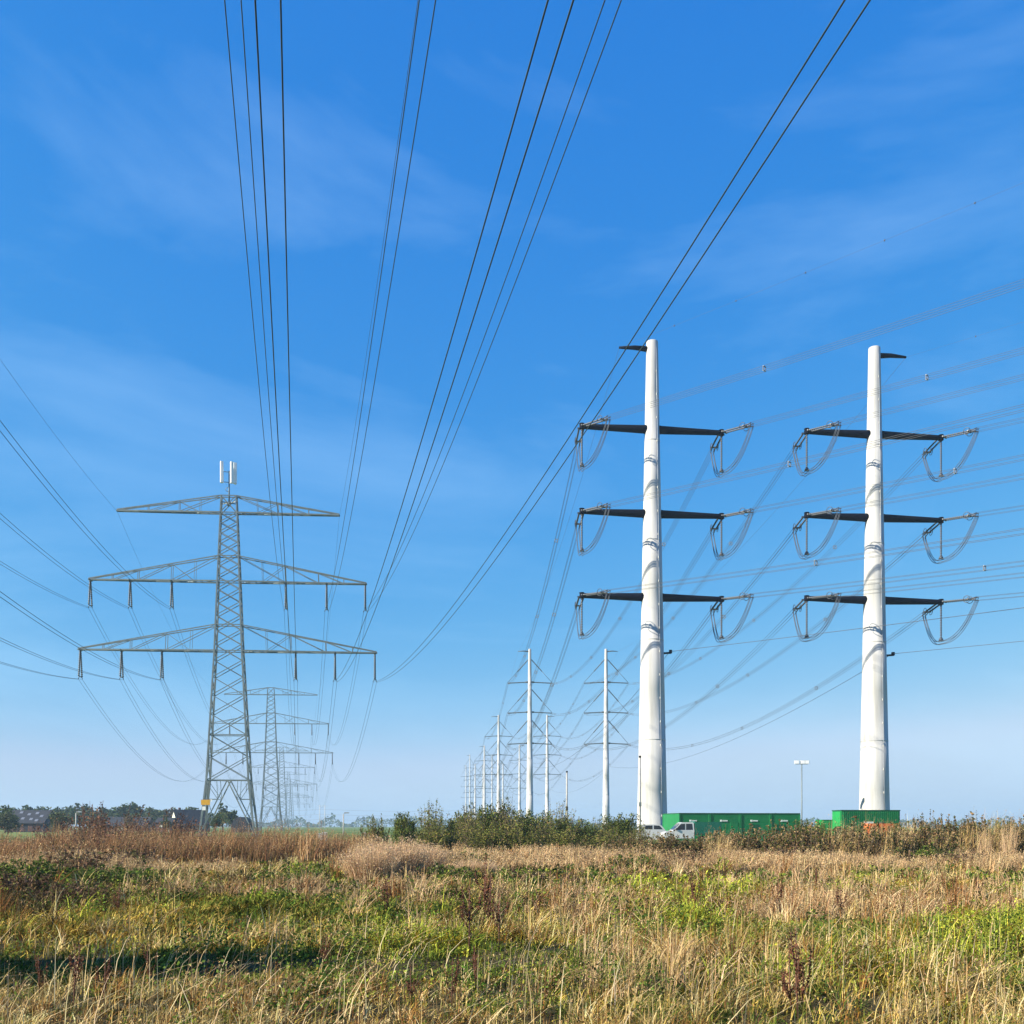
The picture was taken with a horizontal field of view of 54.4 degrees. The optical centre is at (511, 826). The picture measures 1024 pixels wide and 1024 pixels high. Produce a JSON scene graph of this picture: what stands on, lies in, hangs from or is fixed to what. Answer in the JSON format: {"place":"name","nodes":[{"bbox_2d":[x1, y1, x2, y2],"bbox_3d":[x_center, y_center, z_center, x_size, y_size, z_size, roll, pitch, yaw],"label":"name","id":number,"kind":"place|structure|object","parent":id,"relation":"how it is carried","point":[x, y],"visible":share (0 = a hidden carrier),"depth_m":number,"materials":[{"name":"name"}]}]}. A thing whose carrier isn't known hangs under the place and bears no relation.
{"place":"outdoors","nodes":[
{"label":"outdoors","id":0,"kind":"place"},
{"bbox_2d":[6,810,53,831],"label":"barn","id":1,"kind":"structure","parent":0,"point":[29,818],"depth_m":286.32,"materials":[{"name":"grey brick"}]},
{"bbox_2d":[0,827,1023,1023],"bbox_3d":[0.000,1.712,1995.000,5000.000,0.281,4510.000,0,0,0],"label":"ground","id":2,"kind":"structure","parent":0,"point":[348,830],"depth_m":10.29,"materials":[{"name":"plant"}]},
{"bbox_2d":[0,811,23,833],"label":"willow","id":3,"kind":"object","parent":2,"relation":"on","point":[7,820],"visible":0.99,"depth_m":204.54,"materials":[{"name":"green plant"}]},
{"bbox_2d":[0,852,69,879],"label":"bush","id":4,"kind":"object","parent":2,"relation":"on","point":[32,869],"visible":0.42,"depth_m":26.18,"materials":[{"name":"green plant"}]},
{"bbox_2d":[0,866,76,898],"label":"bush","id":5,"kind":"object","parent":2,"relation":"on","point":[17,880],"visible":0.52,"depth_m":21.79,"materials":[{"name":"green plant"}]},
{"bbox_2d":[46,811,71,832],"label":"willow","id":6,"kind":"object","parent":2,"relation":"on","point":[57,817],"visible":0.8,"depth_m":198.88,"materials":[{"name":"green plant"}]},
{"bbox_2d":[13,877,122,904],"bbox_3d":[-8.876,1.357,20.451,1.956,0.574,2.059,0,0,17],"label":"bush","id":7,"kind":"object","parent":2,"relation":"on","point":[77,890],"visible":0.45,"depth_m":20.29,"materials":[{"name":"green plant"}]},
{"bbox_2d":[68,942,85,1006],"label":"dock stalk","id":8,"kind":"object","parent":2,"relation":"on","point":[74,966],"visible":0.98,"depth_m":9.29,"materials":[{"name":"brown plant"}]},
{"bbox_2d":[21,842,145,872],"bbox_3d":[-13.543,1.089,31.423,3.346,1.200,3.178,0,0,31],"label":"bush","id":9,"kind":"object","parent":2,"relation":"on","point":[80,861],"visible":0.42,"depth_m":31.01,"materials":[{"name":"green plant"}]},
{"bbox_2d":[48,818,134,854],"bbox_3d":[-18.348,0.678,43.910,3.519,2.102,3.726,0,0,-15],"label":"thicket","id":10,"kind":"object","parent":2,"relation":"on","point":[105,832],"visible":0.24,"depth_m":43.26,"materials":[{"name":"brown plant"}]},
{"bbox_2d":[60,860,142,883],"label":"bush","id":11,"kind":"object","parent":2,"relation":"on","point":[80,873],"visible":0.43,"depth_m":26.24,"materials":[{"name":"green plant"}]},
{"bbox_2d":[60,802,159,839],"bbox_3d":[-21.143,0.185,51.902,4.602,3.115,4.873,0,0,0],"label":"thicket","id":12,"kind":"object","parent":2,"relation":"on","point":[92,820],"visible":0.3,"depth_m":52.17,"materials":[{"name":"brown plant"}]},
{"bbox_2d":[0,838,248,874],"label":"tan grass","id":13,"kind":"structure","parent":2,"relation":"on","point":[129,864],"depth_m":32.34,"materials":[{"name":"beige plant"}]},
{"bbox_2d":[97,870,166,885],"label":"bush","id":14,"kind":"object","parent":2,"relation":"on","point":[139,877],"visible":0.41,"depth_m":26.10,"materials":[{"name":"green plant"}]},
{"bbox_2d":[98,842,178,866],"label":"bush","id":15,"kind":"object","parent":2,"relation":"on","point":[133,852],"visible":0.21,"depth_m":37.56,"materials":[{"name":"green plant"}]},
{"bbox_2d":[123,810,199,841],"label":"thicket","id":16,"kind":"object","parent":2,"relation":"on","point":[181,825],"visible":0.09,"depth_m":55.38,"materials":[{"name":"brown plant"}]},
{"bbox_2d":[171,808,209,831],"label":"farmhouse","id":17,"kind":"object","parent":2,"relation":"on","point":[190,814],"visible":0.39,"depth_m":297.84,"materials":[{"name":"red brick"}]},
{"bbox_2d":[0,809,387,864],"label":"reeds","id":18,"kind":"object","parent":2,"relation":"on","point":[252,848],"visible":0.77,"depth_m":41.68,"materials":[{"name":"brown plant"}]},
{"bbox_2d":[77,461,376,836],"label":"lattice pylon","id":19,"kind":"object","parent":2,"relation":"on","point":[232,479],"visible":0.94,"depth_m":164.68,"materials":[{"name":"metal"}]},
{"bbox_2d":[0,420,283,802],"bbox_3d":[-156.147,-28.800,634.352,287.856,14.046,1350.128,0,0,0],"label":"conductor pair","id":20,"kind":"object","parent":19,"relation":"hanging from","point":[103,553],"visible":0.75,"depth_m":102.34,"materials":[{"name":"metal"}]},
{"bbox_2d":[224,0,296,792],"bbox_3d":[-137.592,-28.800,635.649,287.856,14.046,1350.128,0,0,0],"label":"conductor pair","id":21,"kind":"object","parent":19,"relation":"hanging from","point":[260,276],"visible":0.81,"depth_m":48.33,"materials":[{"name":"metal"}]},
{"bbox_2d":[254,0,299,811],"bbox_3d":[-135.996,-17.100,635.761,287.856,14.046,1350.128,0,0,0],"label":"conductor pair","id":22,"kind":"object","parent":19,"relation":"hanging from","point":[286,281],"visible":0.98,"depth_m":31.18,"materials":[{"name":"metal"}]},
{"bbox_2d":[303,0,435,805],"bbox_3d":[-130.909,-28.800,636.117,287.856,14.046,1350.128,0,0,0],"label":"conductor pair","id":23,"kind":"object","parent":19,"relation":"hanging from","point":[380,277],"visible":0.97,"depth_m":48.20,"materials":[{"name":"metal"}]},
{"bbox_2d":[304,0,573,817],"bbox_3d":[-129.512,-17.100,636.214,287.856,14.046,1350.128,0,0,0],"label":"conductor pair","id":24,"kind":"object","parent":19,"relation":"hanging from","point":[542,19],"visible":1,"depth_m":31.22,"materials":[{"name":"metal"}]},
{"bbox_2d":[313,0,621,796],"bbox_3d":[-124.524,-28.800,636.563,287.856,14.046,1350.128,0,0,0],"label":"conductor pair","id":25,"kind":"object","parent":19,"relation":"hanging from","point":[507,274],"visible":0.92,"depth_m":48.53,"materials":[{"name":"metal"}]},
{"bbox_2d":[310,0,870,814],"bbox_3d":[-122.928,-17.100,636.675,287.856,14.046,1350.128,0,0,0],"label":"conductor pair","id":26,"kind":"object","parent":19,"relation":"hanging from","point":[668,282],"visible":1,"depth_m":31.44,"materials":[{"name":"metal"}]},
{"bbox_2d":[209,687,332,829],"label":"lattice pylon","id":27,"kind":"object","parent":2,"relation":"on","point":[277,772],"visible":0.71,"depth_m":392.44,"materials":[{"name":"metal"}]},
{"bbox_2d":[246,747,316,828],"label":"lattice pylon","id":28,"kind":"object","parent":2,"relation":"on","point":[279,761],"visible":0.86,"depth_m":686.46,"materials":[{"name":"metal"}]},
{"bbox_2d":[330,839,406,884],"bbox_3d":[-3.995,1.054,27.888,2.163,1.373,2.080,0,0,0],"label":"grass tuft","id":29,"kind":"object","parent":2,"relation":"on","point":[370,862],"visible":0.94,"depth_m":27.48,"materials":[{"name":"beige plant"}]},
{"bbox_2d":[357,813,389,843],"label":"shrub","id":30,"kind":"object","parent":2,"relation":"on","point":[380,833],"visible":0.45,"depth_m":65.67,"materials":[{"name":"green plant"}]},
{"bbox_2d":[358,832,434,879],"bbox_3d":[-3.452,0.941,29.325,2.517,1.592,2.618,0,0,16],"label":"grass tuft","id":31,"kind":"object","parent":2,"relation":"on","point":[418,859],"visible":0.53,"depth_m":28.97,"materials":[{"name":"beige plant"}]},
{"bbox_2d":[390,812,421,845],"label":"shrub","id":32,"kind":"object","parent":2,"relation":"on","point":[406,827],"visible":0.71,"depth_m":69.44,"materials":[{"name":"green plant"}]},
{"bbox_2d":[396,842,456,874],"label":"grass tuft","id":33,"kind":"object","parent":2,"relation":"on","point":[431,861],"visible":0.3,"depth_m":31.23,"materials":[{"name":"beige plant"}]},
{"bbox_2d":[410,798,458,846],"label":"shrub","id":34,"kind":"object","parent":2,"relation":"on","point":[426,825],"visible":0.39,"depth_m":74.27,"materials":[{"name":"green plant"}]},
{"bbox_2d":[415,821,466,850],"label":"shrub","id":35,"kind":"object","parent":2,"relation":"on","point":[435,837],"visible":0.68,"depth_m":63.13,"materials":[{"name":"green plant"}]},
{"bbox_2d":[411,859,480,880],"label":"bush","id":36,"kind":"object","parent":2,"relation":"on","point":[460,870],"visible":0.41,"depth_m":28.08,"materials":[{"name":"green plant"}]},
{"bbox_2d":[460,886,481,954],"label":"dock stalk","id":37,"kind":"object","parent":2,"relation":"on","point":[468,915],"visible":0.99,"depth_m":12.54,"materials":[{"name":"brown plant"}]},
{"bbox_2d":[453,799,489,847],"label":"shrub","id":38,"kind":"object","parent":2,"relation":"on","point":[471,820],"visible":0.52,"depth_m":71.93,"materials":[{"name":"green plant"}]},
{"bbox_2d":[448,857,503,872],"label":"grass tuft","id":39,"kind":"object","parent":2,"relation":"on","point":[471,865],"visible":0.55,"depth_m":30.66,"materials":[{"name":"beige plant"}]},
{"bbox_2d":[459,820,505,850],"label":"shrub","id":40,"kind":"object","parent":2,"relation":"on","point":[482,840],"visible":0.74,"depth_m":61.67,"materials":[{"name":"green plant"}]},
{"bbox_2d":[0,858,966,929],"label":"dead weeds","id":41,"kind":"object","parent":2,"relation":"on","point":[23,898],"visible":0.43,"depth_m":20.19,"materials":[{"name":"brown plant"}]},
{"bbox_2d":[467,801,517,844],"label":"shrub","id":42,"kind":"object","parent":2,"relation":"on","point":[488,818],"visible":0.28,"depth_m":73.01,"materials":[{"name":"green plant"}]},
{"bbox_2d":[485,715,512,813],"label":"tubular pylon","id":43,"kind":"object","parent":2,"relation":"on","point":[498,754],"visible":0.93,"depth_m":540.48,"materials":[{"name":"white metal"}]},
{"bbox_2d":[486,794,527,844],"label":"shrub","id":44,"kind":"object","parent":2,"relation":"on","point":[507,821],"visible":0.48,"depth_m":71.91,"materials":[{"name":"green plant"}]},
{"bbox_2d":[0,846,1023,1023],"bbox_3d":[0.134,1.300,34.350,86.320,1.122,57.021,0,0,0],"label":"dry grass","id":45,"kind":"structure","parent":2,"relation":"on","point":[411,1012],"depth_m":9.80,"materials":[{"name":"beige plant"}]},
{"bbox_2d":[0,849,1023,1023],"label":"green grass","id":46,"kind":"structure","parent":2,"relation":"on","point":[122,965],"depth_m":12.40,"materials":[{"name":"plant"}]},
{"bbox_2d":[0,841,1023,1019],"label":"beige grass","id":47,"kind":"structure","parent":2,"relation":"on","point":[830,903],"depth_m":20.03,"materials":[{"name":"beige plant"}]},
{"bbox_2d":[0,855,1023,1023],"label":"leafy weeds","id":48,"kind":"object","parent":2,"relation":"on","point":[330,922],"visible":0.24,"depth_m":14.28,"materials":[{"name":"green plant"}]},
{"bbox_2d":[0,848,1023,1023],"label":"lime weeds","id":49,"kind":"object","parent":2,"relation":"on","point":[730,886],"visible":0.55,"depth_m":13.54,"materials":[{"name":"green plant"}]},
{"bbox_2d":[483,822,546,850],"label":"shrub","id":50,"kind":"object","parent":2,"relation":"on","point":[529,840],"visible":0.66,"depth_m":61.71,"materials":[{"name":"green plant"}]},
{"bbox_2d":[507,649,551,820],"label":"tubular pylon","id":51,"kind":"object","parent":2,"relation":"on","point":[529,797],"visible":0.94,"depth_m":338.44,"materials":[{"name":"white metal"}]},
{"bbox_2d":[510,808,553,847],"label":"shrub","id":52,"kind":"object","parent":2,"relation":"on","point":[527,822],"visible":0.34,"depth_m":75.98,"materials":[{"name":"green plant"}]},
{"bbox_2d":[502,868,582,885],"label":"bush","id":53,"kind":"object","parent":2,"relation":"on","point":[541,876],"visible":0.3,"depth_m":26.98,"materials":[{"name":"green plant"}]},
{"bbox_2d":[533,715,560,819],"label":"tubular pylon","id":54,"kind":"object","parent":2,"relation":"on","point":[547,760],"visible":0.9,"depth_m":539.44,"materials":[{"name":"white metal"}]},
{"bbox_2d":[529,800,589,848],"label":"shrub","id":55,"kind":"object","parent":2,"relation":"on","point":[550,826],"visible":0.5,"depth_m":72.08,"materials":[{"name":"green plant"}]},
{"bbox_2d":[534,824,588,848],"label":"shrub","id":56,"kind":"object","parent":2,"relation":"on","point":[564,838],"visible":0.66,"depth_m":61.81,"materials":[{"name":"green plant"}]},
{"bbox_2d":[545,817,597,848],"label":"shrub","id":57,"kind":"object","parent":2,"relation":"on","point":[587,831],"visible":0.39,"depth_m":71.77,"materials":[{"name":"green plant"}]},
{"bbox_2d":[584,649,627,828],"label":"tubular pylon","id":58,"kind":"object","parent":2,"relation":"on","point":[606,807],"visible":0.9,"depth_m":338.43,"materials":[{"name":"white metal"}]},
{"bbox_2d":[583,826,630,851],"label":"shrub","id":59,"kind":"object","parent":2,"relation":"on","point":[598,839],"visible":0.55,"depth_m":61.74,"materials":[{"name":"green plant"}]},
{"bbox_2d":[210,813,1013,826],"bbox_3d":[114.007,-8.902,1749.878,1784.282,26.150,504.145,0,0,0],"label":"wood","id":60,"kind":"object","parent":2,"relation":"on","point":[377,822],"visible":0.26,"depth_m":1616.71,"materials":[{"name":"green plant"}]},
{"bbox_2d":[598,812,644,839],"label":"shrub","id":61,"kind":"object","parent":2,"relation":"on","point":[620,825],"visible":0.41,"depth_m":77.27,"materials":[{"name":"green plant"}]},
{"bbox_2d":[600,831,652,853],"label":"bramble bush","id":62,"kind":"object","parent":2,"relation":"on","point":[629,841],"visible":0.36,"depth_m":45.55,"materials":[{"name":"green plant"}]},
{"bbox_2d":[608,849,661,870],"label":"bush","id":63,"kind":"object","parent":2,"relation":"on","point":[633,861],"visible":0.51,"depth_m":34.62,"materials":[{"name":"green plant"}]},
{"bbox_2d":[639,829,688,852],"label":"bramble bush","id":64,"kind":"object","parent":2,"relation":"on","point":[671,841],"visible":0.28,"depth_m":44.96,"materials":[{"name":"green plant"}]},
{"bbox_2d":[575,339,753,839],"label":"tubular pylon","id":65,"kind":"object","parent":2,"relation":"on","point":[652,734],"visible":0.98,"depth_m":123.02,"materials":[{"name":"white metal"}]},
{"bbox_2d":[467,447,578,777],"bbox_3d":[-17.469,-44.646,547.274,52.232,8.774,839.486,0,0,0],"label":"conductor bundle","id":66,"kind":"object","parent":65,"relation":"hanging from","point":[545,579],"visible":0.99,"depth_m":169.11,"materials":[{"name":"metal"}]},
{"bbox_2d":[608,404,1023,506],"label":"conductor bundle","id":67,"kind":"object","parent":65,"relation":"attached to","point":[828,453],"visible":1,"depth_m":97.17,"materials":[{"name":"metal"}]},
{"bbox_2d":[608,528,1023,593],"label":"conductor bundle","id":68,"kind":"object","parent":65,"relation":"attached to","point":[816,561],"visible":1,"depth_m":97.38,"materials":[{"name":"metal"}]},
{"bbox_2d":[609,279,1023,419],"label":"conductor bundle","id":69,"kind":"object","parent":65,"relation":"attached to","point":[764,366],"visible":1,"depth_m":97.17,"materials":[{"name":"metal"}]},
{"bbox_2d":[751,560,1023,597],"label":"conductor bundle","id":70,"kind":"object","parent":65,"relation":"hanging from","point":[895,577],"visible":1,"depth_m":107.38,"materials":[{"name":"metal"}]},
{"bbox_2d":[752,347,1023,426],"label":"conductor bundle","id":71,"kind":"object","parent":65,"relation":"hanging from","point":[926,377],"visible":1,"depth_m":107.29,"materials":[{"name":"metal"}]},
{"bbox_2d":[753,454,1023,512],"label":"conductor bundle","id":72,"kind":"object","parent":65,"relation":"hanging from","point":[896,481],"visible":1,"depth_m":107.12,"materials":[{"name":"metal"}]},
{"bbox_2d":[339,833,1023,873],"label":"beige reeds","id":73,"kind":"object","parent":2,"relation":"on","point":[1013,859],"visible":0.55,"depth_m":37.42,"materials":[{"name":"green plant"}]},
{"bbox_2d":[662,813,709,840],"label":"site cabin","id":74,"kind":"object","parent":2,"relation":"on","point":[670,821],"visible":0.54,"depth_m":112.47,"materials":[{"name":"green metal"}]},
{"bbox_2d":[644,833,732,854],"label":"bramble bush","id":75,"kind":"object","parent":2,"relation":"on","point":[691,846],"visible":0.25,"depth_m":44.79,"materials":[{"name":"green plant"}]},
{"bbox_2d":[660,821,720,840],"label":"pickup truck","id":76,"kind":"object","parent":2,"relation":"on","point":[690,828],"visible":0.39,"depth_m":102.30,"materials":[{"name":"white paint"}]},
{"bbox_2d":[710,813,739,840],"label":"site cabin","id":77,"kind":"object","parent":2,"relation":"on","point":[728,821],"visible":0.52,"depth_m":112.89,"materials":[{"name":"green metal"}]},
{"bbox_2d":[705,823,776,853],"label":"bramble bush","id":78,"kind":"object","parent":2,"relation":"on","point":[750,841],"visible":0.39,"depth_m":46.57,"materials":[{"name":"brown plant"}]},
{"bbox_2d":[740,813,770,840],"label":"site cabin","id":79,"kind":"object","parent":2,"relation":"on","point":[758,820],"visible":0.54,"depth_m":113.39,"materials":[{"name":"green metal"}]},
{"bbox_2d":[751,824,795,852],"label":"bramble bush","id":80,"kind":"object","parent":2,"relation":"on","point":[775,841],"visible":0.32,"depth_m":45.65,"materials":[{"name":"brown plant"}]},
{"bbox_2d":[770,813,799,835],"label":"site cabin","id":81,"kind":"object","parent":2,"relation":"on","point":[785,818],"visible":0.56,"depth_m":113.94,"materials":[{"name":"green metal"}]},
{"bbox_2d":[780,944,801,1014],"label":"dock stalk","id":82,"kind":"object","parent":2,"relation":"on","point":[785,987],"visible":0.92,"depth_m":8.91,"materials":[{"name":"brown plant"}]},
{"bbox_2d":[772,821,816,853],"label":"bramble bush","id":83,"kind":"object","parent":2,"relation":"on","point":[790,841],"visible":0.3,"depth_m":44.76,"materials":[{"name":"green plant"}]},
{"bbox_2d":[787,928,813,1013],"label":"dock stalk","id":84,"kind":"object","parent":2,"relation":"on","point":[796,972],"visible":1,"depth_m":8.64,"materials":[{"name":"brown plant"}]},
{"bbox_2d":[792,819,843,857],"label":"bramble bush","id":85,"kind":"object","parent":2,"relation":"on","point":[818,839],"visible":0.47,"depth_m":44.04,"materials":[{"name":"brown plant"}]},
{"bbox_2d":[654,809,1023,859],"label":"hedge stalks","id":86,"kind":"object","parent":2,"relation":"on","point":[902,846],"visible":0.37,"depth_m":44.54,"materials":[{"name":"brown plant"}]},
{"bbox_2d":[797,815,882,856],"bbox_3d":[14.301,0.663,44.399,4.025,2.338,2.739,0,0,7],"label":"bramble bush","id":87,"kind":"object","parent":2,"relation":"on","point":[852,838],"visible":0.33,"depth_m":43.85,"materials":[{"name":"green plant"}]},
{"bbox_2d":[832,810,900,838],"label":"storage container","id":88,"kind":"object","parent":2,"relation":"on","point":[887,815],"visible":0.42,"depth_m":110.26,"materials":[{"name":"green metal"}]},
{"bbox_2d":[792,345,978,809],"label":"tubular pylon","id":89,"kind":"object","parent":2,"relation":"on","point":[874,792],"visible":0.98,"depth_m":124.67,"materials":[{"name":"white metal"}]},
{"bbox_2d":[495,530,794,788],"bbox_3d":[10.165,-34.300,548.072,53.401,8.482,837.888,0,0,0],"label":"conductor bundle","id":90,"kind":"object","parent":89,"relation":"hanging from","point":[690,650],"visible":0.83,"depth_m":173.52,"materials":[{"name":"metal"}]},
{"bbox_2d":[495,610,794,797],"bbox_3d":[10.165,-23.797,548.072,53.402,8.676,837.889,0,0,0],"label":"conductor bundle","id":91,"kind":"object","parent":89,"relation":"hanging from","point":[694,703],"visible":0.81,"depth_m":170.84,"materials":[{"name":"metal"}]},
{"bbox_2d":[505,450,794,771],"bbox_3d":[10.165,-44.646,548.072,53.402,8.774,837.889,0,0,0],"label":"conductor bundle","id":92,"kind":"object","parent":89,"relation":"hanging from","point":[554,730],"visible":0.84,"depth_m":168.34,"materials":[{"name":"metal"}]},
{"bbox_2d":[512,534,921,791],"bbox_3d":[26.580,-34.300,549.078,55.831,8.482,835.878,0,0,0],"label":"conductor bundle","id":93,"kind":"object","parent":89,"relation":"hanging from","point":[774,655],"visible":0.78,"depth_m":185.67,"materials":[{"name":"metal"}]},
{"bbox_2d":[515,615,921,802],"bbox_3d":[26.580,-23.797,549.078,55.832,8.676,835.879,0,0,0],"label":"conductor bundle","id":94,"kind":"object","parent":89,"relation":"hanging from","point":[781,706],"visible":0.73,"depth_m":180.06,"materials":[{"name":"metal"}]},
{"bbox_2d":[521,458,924,776],"bbox_3d":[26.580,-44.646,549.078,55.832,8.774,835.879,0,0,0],"label":"conductor bundle","id":95,"kind":"object","parent":89,"relation":"hanging from","point":[772,602],"visible":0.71,"depth_m":187.43,"materials":[{"name":"metal"}]},
{"bbox_2d":[862,822,913,860],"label":"bramble bush","id":96,"kind":"object","parent":2,"relation":"on","point":[894,841],"visible":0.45,"depth_m":43.52,"materials":[{"name":"brown plant"}]},
{"bbox_2d":[887,839,960,862],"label":"bush","id":97,"kind":"object","parent":2,"relation":"on","point":[921,851],"visible":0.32,"depth_m":42.97,"materials":[{"name":"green plant"}]},
{"bbox_2d":[897,809,953,855],"bbox_3d":[18.397,0.486,44.490,2.100,2.538,2.480,0,0,-14],"label":"bramble bush","id":98,"kind":"object","parent":2,"relation":"on","point":[923,832],"visible":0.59,"depth_m":44.40,"materials":[{"name":"brown plant"}]},
{"bbox_2d":[922,814,964,853],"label":"bramble bush","id":99,"kind":"object","parent":2,"relation":"on","point":[947,834],"visible":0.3,"depth_m":47.12,"materials":[{"name":"brown plant"}]},
{"bbox_2d":[952,811,1000,853],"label":"bramble bush","id":100,"kind":"object","parent":2,"relation":"on","point":[972,822],"visible":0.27,"depth_m":46.66,"materials":[{"name":"brown plant"}]},
{"bbox_2d":[986,819,1023,855],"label":"bramble bush","id":101,"kind":"object","parent":2,"relation":"on","point":[1019,840],"visible":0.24,"depth_m":44.98,"materials":[{"name":"brown plant"}]},
{"bbox_2d":[0,0,1023,826],"label":"sky","id":102,"kind":"structure","parent":0,"point":[126,322],"materials":[{"name":"blue"}]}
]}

